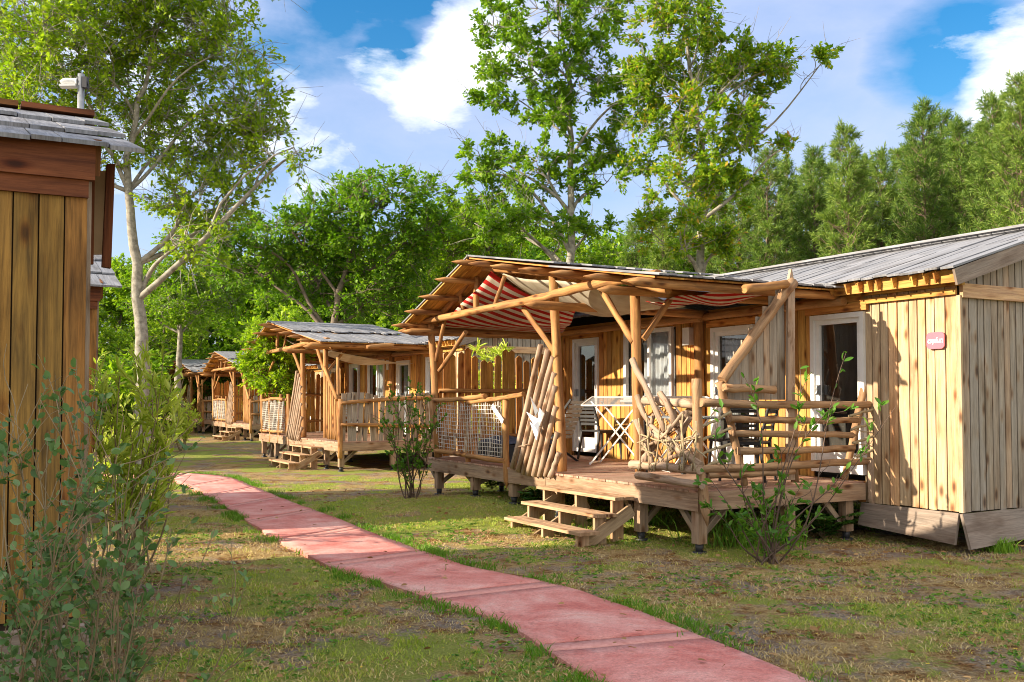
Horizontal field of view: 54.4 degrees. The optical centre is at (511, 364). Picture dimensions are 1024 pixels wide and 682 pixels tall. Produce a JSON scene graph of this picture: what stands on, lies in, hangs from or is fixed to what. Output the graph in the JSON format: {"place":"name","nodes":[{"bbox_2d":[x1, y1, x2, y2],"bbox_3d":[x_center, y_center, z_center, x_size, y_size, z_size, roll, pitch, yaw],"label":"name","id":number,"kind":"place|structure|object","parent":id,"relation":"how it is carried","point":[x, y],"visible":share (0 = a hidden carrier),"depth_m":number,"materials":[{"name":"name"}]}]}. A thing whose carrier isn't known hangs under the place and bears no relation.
{"place":"outdoors","nodes":[
{"label":"outdoors","id":0,"kind":"place"},
{"bbox_2d":[211,377,251,395],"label":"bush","id":1,"kind":"object","parent":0,"point":[221,379],"visible":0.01,"depth_m":51.40,"materials":[{"name":"green plant"}]},
{"bbox_2d":[102,472,812,681],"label":"path","id":2,"kind":"structure","parent":0,"point":[595,625],"depth_m":7.75,"materials":[{"name":"red concrete"}]},
{"bbox_2d":[0,0,1023,343],"label":"sky","id":3,"kind":"structure","parent":0,"point":[385,69],"materials":[{"name":"blue"}]},
{"bbox_2d":[62,416,1023,681],"bbox_3d":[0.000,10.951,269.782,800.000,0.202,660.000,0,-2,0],"label":"ground","id":4,"kind":"structure","parent":0,"point":[242,456],"depth_m":8.32,"materials":[{"name":"green plant"}]},
{"bbox_2d":[0,98,144,681],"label":"plank cabin","id":5,"kind":"object","parent":4,"relation":"on","point":[56,204],"visible":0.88,"depth_m":5.40,"materials":[{"name":"brown wood"}]},
{"bbox_2d":[59,73,89,108],"bbox_3d":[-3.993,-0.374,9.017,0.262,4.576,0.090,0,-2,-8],"label":"floodlight","id":6,"kind":"object","parent":5,"relation":"on","point":[80,83],"visible":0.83,"depth_m":9.07,"materials":[{"name":"metal"}]},
{"bbox_2d":[88,255,121,522],"bbox_3d":[-7.340,0.110,13.598,3.117,3.709,5.014,1,-2,-29],"label":"plank cabin","id":7,"kind":"object","parent":4,"relation":"on","point":[101,277],"visible":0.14,"depth_m":12.19,"materials":[{"name":"brown wood"}]},
{"bbox_2d":[0,344,226,681],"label":"grey leaved shrub","id":8,"kind":"object","parent":4,"relation":"on","point":[50,665],"visible":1,"depth_m":3.47,"materials":[{"name":"green plant"}]},
{"bbox_2d":[98,302,133,360],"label":"broadleaf tree","id":9,"kind":"object","parent":4,"relation":"on","point":[106,335],"visible":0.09,"depth_m":50.08,"materials":[{"name":"green plant"}]},
{"bbox_2d":[98,252,162,349],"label":"broadleaf tree","id":10,"kind":"object","parent":4,"relation":"on","point":[108,300],"visible":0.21,"depth_m":59.45,"materials":[{"name":"green plant"}]},
{"bbox_2d":[97,364,168,444],"bbox_3d":[-12.828,1.367,30.057,4.328,3.120,4.636,-1,-2,29],"label":"bush","id":11,"kind":"object","parent":4,"relation":"on","point":[125,391],"visible":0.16,"depth_m":29.64,"materials":[{"name":"green plant"}]},
{"bbox_2d":[98,344,167,404],"bbox_3d":[-14.713,1.184,32.997,5.666,3.814,5.289,0,-2,0],"label":"bush","id":12,"kind":"object","parent":4,"relation":"on","point":[105,367],"visible":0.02,"depth_m":33.85,"materials":[{"name":"green plant"}]},
{"bbox_2d":[101,264,165,343],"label":"broadleaf tree","id":13,"kind":"object","parent":4,"relation":"on","point":[113,328],"visible":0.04,"depth_m":70.59,"materials":[{"name":"green plant"}]},
{"bbox_2d":[98,337,173,424],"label":"bush","id":14,"kind":"object","parent":4,"relation":"on","point":[166,361],"visible":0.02,"depth_m":46.04,"materials":[{"name":"green plant"}]},
{"bbox_2d":[89,348,184,544],"bbox_3d":[-4.184,0.916,11.064,1.089,2.151,1.489,0,-2,0],"label":"oleander bush","id":15,"kind":"object","parent":4,"relation":"on","point":[133,416],"visible":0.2,"depth_m":11.03,"materials":[{"name":"green plant"}]},
{"bbox_2d":[88,339,190,574],"bbox_3d":[-3.423,0.833,9.085,1.077,2.181,1.137,0,-2,0],"label":"oleander bush","id":16,"kind":"object","parent":4,"relation":"on","point":[146,414],"visible":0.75,"depth_m":9.13,"materials":[{"name":"green plant"}]},
{"bbox_2d":[99,356,183,440],"bbox_3d":[-14.945,0.786,33.843,6.732,4.854,7.211,1,-2,-35],"label":"bush","id":17,"kind":"object","parent":4,"relation":"on","point":[113,364],"depth_m":34.07,"materials":[{"name":"green plant"}]},
{"bbox_2d":[114,280,222,429],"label":"broadleaf tree","id":18,"kind":"object","parent":4,"relation":"on","point":[169,335],"visible":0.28,"depth_m":51.51,"materials":[{"name":"green plant"}]},
{"bbox_2d":[0,0,353,463],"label":"oak tree","id":19,"kind":"object","parent":4,"relation":"on","point":[249,125],"visible":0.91,"depth_m":24.98,"materials":[{"name":"green plant"}]},
{"bbox_2d":[161,392,202,450],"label":"pale bush","id":20,"kind":"object","parent":4,"relation":"on","point":[184,424],"visible":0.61,"depth_m":30.92,"materials":[{"name":"green plant"}]},
{"bbox_2d":[113,218,264,433],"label":"oak tree","id":21,"kind":"object","parent":4,"relation":"on","point":[208,298],"visible":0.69,"depth_m":44.30,"materials":[{"name":"green plant"}]},
{"bbox_2d":[160,354,218,427],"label":"wooden cabin","id":22,"kind":"object","parent":4,"relation":"on","point":[194,383],"visible":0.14,"depth_m":53.71,"materials":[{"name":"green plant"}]},
{"bbox_2d":[155,266,239,424],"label":"broadleaf tree","id":23,"kind":"object","parent":4,"relation":"on","point":[211,341],"visible":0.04,"depth_m":63.26,"materials":[{"name":"green plant"}]},
{"bbox_2d":[114,516,291,681],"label":"bare twig shrub","id":24,"kind":"object","parent":4,"relation":"on","point":[232,602],"visible":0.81,"depth_m":3.86,"materials":[{"name":"green plant"}]},
{"bbox_2d":[166,359,259,433],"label":"wooden cabin","id":25,"kind":"object","parent":4,"relation":"on","point":[191,369],"visible":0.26,"depth_m":49.08,"materials":[{"name":"brown wood"}]},
{"bbox_2d":[183,270,290,386],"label":"broadleaf tree","id":26,"kind":"object","parent":4,"relation":"on","point":[223,321],"visible":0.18,"depth_m":55.77,"materials":[{"name":"green plant"}]},
{"bbox_2d":[202,241,303,341],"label":"broadleaf tree","id":27,"kind":"object","parent":4,"relation":"on","point":[258,260],"visible":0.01,"depth_m":61.03,"materials":[{"name":"green plant"}]},
{"bbox_2d":[198,351,335,440],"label":"wooden cabin","id":28,"kind":"object","parent":4,"relation":"on","point":[218,364],"visible":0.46,"depth_m":41.20,"materials":[{"name":"brown wood"}]},
{"bbox_2d":[228,301,315,456],"bbox_3d":[-6.678,0.366,27.767,2.495,4.428,2.530,0,-2,0],"label":"tree","id":29,"kind":"object","parent":4,"relation":"on","point":[279,379],"visible":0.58,"depth_m":27.35,"materials":[{"name":"green plant"}]},
{"bbox_2d":[220,256,384,351],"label":"broadleaf tree","id":30,"kind":"object","parent":4,"relation":"on","point":[279,298],"visible":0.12,"depth_m":52.96,"materials":[{"name":"green plant"}]},
{"bbox_2d":[187,148,479,431],"bbox_3d":[-6.886,-2.570,38.291,10.982,11.100,6.089,0,-2,13],"label":"oak tree","id":31,"kind":"object","parent":4,"relation":"on","point":[359,200],"visible":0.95,"depth_m":37.58,"materials":[{"name":"green plant"}]},
{"bbox_2d":[302,252,385,324],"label":"broadleaf tree","id":32,"kind":"object","parent":4,"relation":"on","point":[360,283],"depth_m":58.48,"materials":[{"name":"green plant"}]},
{"bbox_2d":[349,229,404,328],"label":"broadleaf tree","id":33,"kind":"object","parent":4,"relation":"on","point":[379,256],"depth_m":66.19,"materials":[{"name":"green plant"}]},
{"bbox_2d":[367,253,416,331],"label":"broadleaf tree","id":34,"kind":"object","parent":4,"relation":"on","point":[387,323],"visible":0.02,"depth_m":53.06,"materials":[{"name":"green plant"}]},
{"bbox_2d":[242,321,548,471],"bbox_3d":[-2.657,0.711,26.236,7.734,3.813,8.835,1,-2,-29],"label":"wooden cabin","id":35,"kind":"object","parent":4,"relation":"on","point":[362,392],"visible":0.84,"depth_m":24.09,"materials":[{"name":"brown wood"}]},
{"bbox_2d":[287,340,410,364],"bbox_3d":[-4.154,-0.361,25.079,2.201,0.728,3.500,1,-2,-29],"label":"canopy","id":36,"kind":"object","parent":35,"relation":"hanging from","point":[354,359],"visible":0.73,"depth_m":23.97,"materials":[{"name":"beige fabric"}]},
{"bbox_2d":[348,363,359,430],"bbox_3d":[-4.537,0.867,28.555,0.116,2.000,0.881,1,-2,-29],"label":"door","id":37,"kind":"structure","parent":35,"relation":"in","point":[351,365],"depth_m":28.55,"materials":[{"name":"white paint"}]},
{"bbox_2d":[367,358,384,397],"bbox_3d":[-3.693,0.372,27.044,0.743,1.215,1.194,0,-2,0],"label":"window","id":38,"kind":"structure","parent":35,"relation":"in","point":[380,369],"depth_m":27.04,"materials":[{"name":"white paint"}]},
{"bbox_2d":[394,356,410,433],"bbox_3d":[-2.722,0.771,25.385,0.238,1.970,0.986,1,-2,-29],"label":"glazed door","id":39,"kind":"structure","parent":35,"relation":"in","point":[406,359],"depth_m":25.61,"materials":[{"name":"white paint"}]},
{"bbox_2d":[424,354,429,428],"bbox_3d":[-1.881,0.699,23.733,0.114,2.000,0.952,1,-2,-29],"label":"door","id":40,"kind":"structure","parent":35,"relation":"in","point":[427,357],"depth_m":24.04,"materials":[{"name":"white paint"}]},
{"bbox_2d":[371,376,446,498],"bbox_3d":[-1.624,1.125,15.168,1.345,1.926,0.808,-1,-2,36],"label":"young tree","id":41,"kind":"object","parent":4,"relation":"on","point":[402,467],"visible":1,"depth_m":15.21,"materials":[{"name":"green plant"}]},
{"bbox_2d":[357,188,530,330],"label":"oak tree","id":42,"kind":"object","parent":4,"relation":"on","point":[457,249],"visible":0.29,"depth_m":40.99,"materials":[{"name":"green plant"}]},
{"bbox_2d":[102,469,837,681],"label":"grass fringe","id":43,"kind":"object","parent":4,"relation":"on","point":[438,551],"depth_m":8.18,"materials":[{"name":"green plant"}]},
{"bbox_2d":[457,338,522,449],"bbox_3d":[-0.414,0.867,19.953,1.395,2.868,1.273,0,-2,0],"label":"bamboo plant","id":44,"kind":"object","parent":4,"relation":"on","point":[495,351],"visible":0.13,"depth_m":19.92,"materials":[{"name":"green plant"}]},
{"bbox_2d":[483,480,502,488],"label":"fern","id":45,"kind":"object","parent":4,"relation":"on","point":[491,483],"visible":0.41,"depth_m":16.07,"materials":[{"name":"green plant"}]},
{"bbox_2d":[459,232,550,260],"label":"broadleaf tree","id":46,"kind":"object","parent":4,"relation":"on","point":[535,253],"depth_m":50.77,"materials":[{"name":"green plant"}]},
{"bbox_2d":[517,488,542,500],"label":"fern","id":47,"kind":"object","parent":4,"relation":"on","point":[530,495],"visible":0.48,"depth_m":13.56,"materials":[{"name":"green plant"}]},
{"bbox_2d":[414,0,646,262],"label":"oak tree","id":48,"kind":"object","parent":4,"relation":"on","point":[561,100],"visible":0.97,"depth_m":31.84,"materials":[{"name":"green plant"}]},
{"bbox_2d":[505,229,577,261],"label":"broadleaf tree","id":49,"kind":"object","parent":4,"relation":"on","point":[546,239],"visible":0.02,"depth_m":63.31,"materials":[{"name":"green plant"}]},
{"bbox_2d":[71,486,1023,681],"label":"fallen leaves","id":50,"kind":"object","parent":4,"relation":"on","point":[816,629],"visible":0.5,"depth_m":8.38,"materials":[{"name":"brown plant"}]},
{"bbox_2d":[84,519,1023,681],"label":"ground weeds","id":51,"kind":"object","parent":4,"relation":"on","point":[1018,664],"visible":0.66,"depth_m":8.10,"materials":[{"name":"green plant"}]},
{"bbox_2d":[558,522,591,537],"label":"grass tuft","id":52,"kind":"object","parent":4,"relation":"on","point":[574,524],"visible":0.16,"depth_m":11.57,"materials":[{"name":"green plant"}]},
{"bbox_2d":[549,235,637,267],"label":"broadleaf tree","id":53,"kind":"object","parent":4,"relation":"on","point":[597,259],"visible":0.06,"depth_m":55.09,"materials":[{"name":"green plant"}]},
{"bbox_2d":[575,227,636,265],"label":"broadleaf tree","id":54,"kind":"object","parent":4,"relation":"on","point":[619,245],"visible":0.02,"depth_m":62.21,"materials":[{"name":"green plant"}]},
{"bbox_2d":[599,236,616,264],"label":"pine tree","id":55,"kind":"object","parent":4,"relation":"on","point":[611,240],"visible":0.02,"depth_m":58.05,"materials":[{"name":"green plant"}]},
{"bbox_2d":[617,216,649,285],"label":"pine tree","id":56,"kind":"object","parent":4,"relation":"on","point":[638,262],"visible":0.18,"depth_m":54.03,"materials":[{"name":"green plant"}]},
{"bbox_2d":[624,505,673,527],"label":"grass tuft","id":57,"kind":"object","parent":4,"relation":"on","point":[653,520],"visible":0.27,"depth_m":12.39,"materials":[{"name":"green plant"}]},
{"bbox_2d":[602,233,708,275],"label":"broadleaf tree","id":58,"kind":"object","parent":4,"relation":"on","point":[686,268],"visible":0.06,"depth_m":56.25,"materials":[{"name":"green plant"}]},
{"bbox_2d":[645,206,684,273],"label":"pine tree","id":59,"kind":"object","parent":4,"relation":"on","point":[661,262],"visible":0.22,"depth_m":49.98,"materials":[{"name":"green plant"}]},
{"bbox_2d":[671,196,711,274],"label":"pine tree","id":60,"kind":"object","parent":4,"relation":"on","point":[687,200],"visible":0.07,"depth_m":56.00,"materials":[{"name":"green plant"}]},
{"bbox_2d":[391,224,1023,553],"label":"wooden cabin","id":61,"kind":"object","parent":4,"relation":"on","point":[949,438],"visible":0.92,"depth_m":11.35,"materials":[{"name":"brown wood"}]},
{"bbox_2d":[491,404,503,423],"bbox_3d":[-0.203,0.687,14.046,0.012,0.279,0.364,1,-2,-29],"label":"arrow board","id":62,"kind":"object","parent":61,"relation":"attached to","point":[497,413],"visible":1,"depth_m":14.04,"materials":[{"name":"white wood"}]},
{"bbox_2d":[438,272,574,332],"bbox_3d":[-0.021,-0.940,15.337,2.072,0.734,2.074,0,-2,-9],"label":"canopy","id":63,"kind":"object","parent":61,"relation":"hanging from","point":[512,319],"visible":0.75,"depth_m":15.16,"materials":[{"name":"red fabric"}]},
{"bbox_2d":[478,435,555,462],"bbox_3d":[0.081,1.276,15.231,0.600,0.372,1.500,1,-2,-29],"label":"lounge sofa","id":64,"kind":"object","parent":61,"relation":"on","point":[512,441],"visible":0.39,"depth_m":15.18,"materials":[{"name":"black plastic"}]},
{"bbox_2d":[527,397,544,439],"bbox_3d":[0.339,0.692,12.863,0.094,0.564,0.428,1,-2,-31],"label":"star ornament","id":65,"kind":"object","parent":61,"relation":"attached to","point":[536,424],"visible":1,"depth_m":12.90,"materials":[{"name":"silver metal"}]},
{"bbox_2d":[551,398,587,460],"bbox_3d":[0.664,0.995,15.120,0.820,0.972,0.565,-1,-2,30],"label":"folding chair","id":66,"kind":"object","parent":61,"relation":"on","point":[571,423],"visible":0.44,"depth_m":15.03,"materials":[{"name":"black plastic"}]},
{"bbox_2d":[569,332,599,452],"bbox_3d":[1.234,0.454,16.712,0.115,2.000,0.881,1,-2,-29],"label":"door","id":67,"kind":"structure","parent":61,"relation":"in","point":[589,444],"depth_m":16.87,"materials":[{"name":"white paint"}]},
{"bbox_2d":[501,273,684,316],"bbox_3d":[1.101,-1.014,13.145,1.146,0.736,3.201,1,-2,-30],"label":"canopy","id":68,"kind":"object","parent":61,"relation":"hanging from","point":[594,299],"visible":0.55,"depth_m":12.77,"materials":[{"name":"beige fabric"}]},
{"bbox_2d":[576,404,621,459],"bbox_3d":[1.375,1.054,15.809,0.606,0.883,0.486,2,-3,-38],"label":"garden chair","id":69,"kind":"object","parent":61,"relation":"on","point":[600,437],"visible":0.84,"depth_m":15.69,"materials":[{"name":"black plastic"}]},
{"bbox_2d":[581,396,645,464],"bbox_3d":[1.546,0.958,14.599,0.942,0.998,0.622,-1,-2,20],"label":"drying rack","id":70,"kind":"object","parent":61,"relation":"on","point":[608,410],"visible":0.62,"depth_m":14.59,"materials":[{"name":"white metal"}]},
{"bbox_2d":[620,325,674,400],"bbox_3d":[2.101,-0.041,15.225,0.201,1.215,1.336,1,-2,-29],"label":"window","id":71,"kind":"structure","parent":61,"relation":"in","point":[659,348],"depth_m":15.15,"materials":[{"name":"white paint"}]},
{"bbox_2d":[645,396,719,472],"bbox_3d":[2.292,0.910,13.218,0.942,0.998,0.622,1,-2,-15],"label":"drying rack","id":72,"kind":"object","parent":61,"relation":"on","point":[691,428],"visible":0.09,"depth_m":13.41,"materials":[{"name":"white metal"}]},
{"bbox_2d":[644,416,742,479],"bbox_3d":[2.155,0.989,11.987,0.785,0.740,1.200,1,-2,-29],"label":"porch table","id":73,"kind":"object","parent":61,"relation":"on","point":[738,426],"visible":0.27,"depth_m":11.78,"materials":[{"name":"plastic"}]},
{"bbox_2d":[647,292,762,306],"bbox_3d":[2.389,-0.770,11.678,1.519,0.151,0.687,1,-2,-23],"label":"canopy","id":74,"kind":"object","parent":61,"relation":"hanging from","point":[717,299],"visible":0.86,"depth_m":11.53,"materials":[{"name":"red fabric"}]},
{"bbox_2d":[706,316,757,463],"bbox_3d":[3.048,0.358,13.542,0.238,1.970,0.986,1,-2,-29],"label":"glazed door","id":75,"kind":"structure","parent":61,"relation":"in","point":[732,333],"depth_m":13.78,"materials":[{"name":"white paint"}]},
{"bbox_2d":[708,408,758,463],"bbox_3d":[2.769,0.935,12.409,0.486,0.883,0.606,0,-2,-10],"label":"garden chair","id":76,"kind":"object","parent":61,"relation":"on","point":[742,410],"visible":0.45,"depth_m":12.20,"materials":[{"name":"black plastic"}]},
{"bbox_2d":[718,409,778,482],"bbox_3d":[2.777,0.907,11.618,0.606,0.883,0.486,-1,-2,30],"label":"garden chair","id":77,"kind":"object","parent":61,"relation":"on","point":[764,426],"visible":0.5,"depth_m":11.53,"materials":[{"name":"black plastic"}]},
{"bbox_2d":[805,302,868,474],"bbox_3d":[3.889,0.285,11.890,0.114,2.000,0.952,1,-2,-29],"label":"door","id":78,"kind":"structure","parent":61,"relation":"in","point":[816,322],"depth_m":11.97,"materials":[{"name":"white paint"}]},
{"bbox_2d":[926,332,944,348],"bbox_3d":[4.542,-0.263,10.674,0.016,0.180,0.224,1,-2,-29],"label":"sign","id":79,"kind":"object","parent":61,"relation":"attached to","point":[935,340],"visible":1,"depth_m":10.67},
{"bbox_2d":[696,188,740,275],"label":"pine tree","id":80,"kind":"object","parent":4,"relation":"on","point":[712,269],"visible":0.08,"depth_m":51.94,"materials":[{"name":"green plant"}]},
{"bbox_2d":[594,0,855,275],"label":"oak tree","id":81,"kind":"object","parent":4,"relation":"on","point":[705,180],"visible":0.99,"depth_m":29.74,"materials":[{"name":"green plant"}]},
{"bbox_2d":[655,509,810,552],"bbox_3d":[2.468,1.774,10.977,1.606,0.420,1.326,-1,-2,20],"label":"grass tuft","id":82,"kind":"object","parent":4,"relation":"on","point":[741,538],"visible":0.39,"depth_m":10.81,"materials":[{"name":"green plant"}]},
{"bbox_2d":[711,163,761,273],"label":"pine tree","id":83,"kind":"object","parent":4,"relation":"on","point":[731,219],"visible":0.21,"depth_m":46.90,"materials":[{"name":"green plant"}]},
{"bbox_2d":[734,184,773,266],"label":"pine tree","id":84,"kind":"object","parent":4,"relation":"on","point":[750,230],"visible":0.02,"depth_m":60.08,"materials":[{"name":"green plant"}]},
{"bbox_2d":[738,503,804,556],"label":"leafy undergrowth","id":85,"kind":"object","parent":4,"relation":"on","point":[797,529],"visible":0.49,"depth_m":9.95,"materials":[{"name":"green plant"}]},
{"bbox_2d":[738,145,806,270],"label":"pine tree","id":86,"kind":"object","parent":4,"relation":"on","point":[776,227],"visible":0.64,"depth_m":45.86,"materials":[{"name":"green plant"}]},
{"bbox_2d":[761,155,812,262],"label":"pine tree","id":87,"kind":"object","parent":4,"relation":"on","point":[791,193],"visible":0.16,"depth_m":49.97,"materials":[{"name":"green plant"}]},
{"bbox_2d":[693,351,895,564],"bbox_3d":[2.723,0.903,9.720,1.793,2.090,0.804,0,-2,-9],"label":"open shrub","id":88,"kind":"object","parent":4,"relation":"on","point":[771,533],"visible":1,"depth_m":9.69,"materials":[{"name":"green plant"}]},
{"bbox_2d":[780,163,820,256],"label":"pine tree","id":89,"kind":"object","parent":4,"relation":"on","point":[800,172],"visible":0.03,"depth_m":64.26,"materials":[{"name":"green plant"}]},
{"bbox_2d":[781,142,838,261],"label":"pine tree","id":90,"kind":"object","parent":4,"relation":"on","point":[813,165],"visible":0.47,"depth_m":48.02,"materials":[{"name":"green plant"}]},
{"bbox_2d":[805,159,850,253],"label":"pine tree","id":91,"kind":"object","parent":4,"relation":"on","point":[830,172],"visible":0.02,"depth_m":56.20,"materials":[{"name":"green plant"}]},
{"bbox_2d":[795,504,864,538],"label":"fern","id":92,"kind":"object","parent":4,"relation":"on","point":[824,523],"visible":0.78,"depth_m":11.33,"materials":[{"name":"green plant"}]},
{"bbox_2d":[807,114,884,257],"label":"pine tree","id":93,"kind":"object","parent":4,"relation":"on","point":[856,170],"visible":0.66,"depth_m":43.98,"materials":[{"name":"green plant"}]},
{"bbox_2d":[846,149,888,250],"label":"pine tree","id":94,"kind":"object","parent":4,"relation":"on","point":[865,157],"visible":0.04,"depth_m":52.15,"materials":[{"name":"green plant"}]},
{"bbox_2d":[853,142,909,249],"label":"pine tree","id":95,"kind":"object","parent":4,"relation":"on","point":[886,195],"visible":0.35,"depth_m":47.92,"materials":[{"name":"green plant"}]},
{"bbox_2d":[883,142,921,242],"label":"pine tree","id":96,"kind":"object","parent":4,"relation":"on","point":[893,155],"visible":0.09,"depth_m":54.20,"materials":[{"name":"green plant"}]},
{"bbox_2d":[878,95,970,246],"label":"pine tree","id":97,"kind":"object","parent":4,"relation":"on","point":[932,208],"visible":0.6,"depth_m":46.02,"materials":[{"name":"green plant"}]},
{"bbox_2d":[905,108,983,235],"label":"pine tree","id":98,"kind":"object","parent":4,"relation":"on","point":[941,126],"visible":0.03,"depth_m":52.20,"materials":[{"name":"green plant"}]},
{"bbox_2d":[932,112,991,235],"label":"pine tree","id":99,"kind":"object","parent":4,"relation":"on","point":[958,127],"visible":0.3,"depth_m":49.04,"materials":[{"name":"green plant"}]},
{"bbox_2d":[952,125,993,228],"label":"pine tree","id":100,"kind":"object","parent":4,"relation":"on","point":[974,131],"visible":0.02,"depth_m":55.13,"materials":[{"name":"green plant"}]},
{"bbox_2d":[956,87,1023,234],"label":"pine tree","id":101,"kind":"object","parent":4,"relation":"on","point":[995,115],"visible":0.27,"depth_m":44.17,"materials":[{"name":"green plant"}]},
{"bbox_2d":[977,536,1021,553],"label":"grass tuft","id":102,"kind":"object","parent":4,"relation":"on","point":[1001,546],"visible":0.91,"depth_m":10.40,"materials":[{"name":"green plant"}]},
{"bbox_2d":[978,69,1023,228],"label":"pine tree","id":103,"kind":"object","parent":4,"relation":"on","point":[1012,190],"visible":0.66,"depth_m":40.20,"materials":[{"name":"green plant"}]},
{"bbox_2d":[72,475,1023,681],"bbox_3d":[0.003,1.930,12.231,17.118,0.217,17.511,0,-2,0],"label":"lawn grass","id":104,"kind":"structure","parent":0,"point":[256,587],"depth_m":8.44,"materials":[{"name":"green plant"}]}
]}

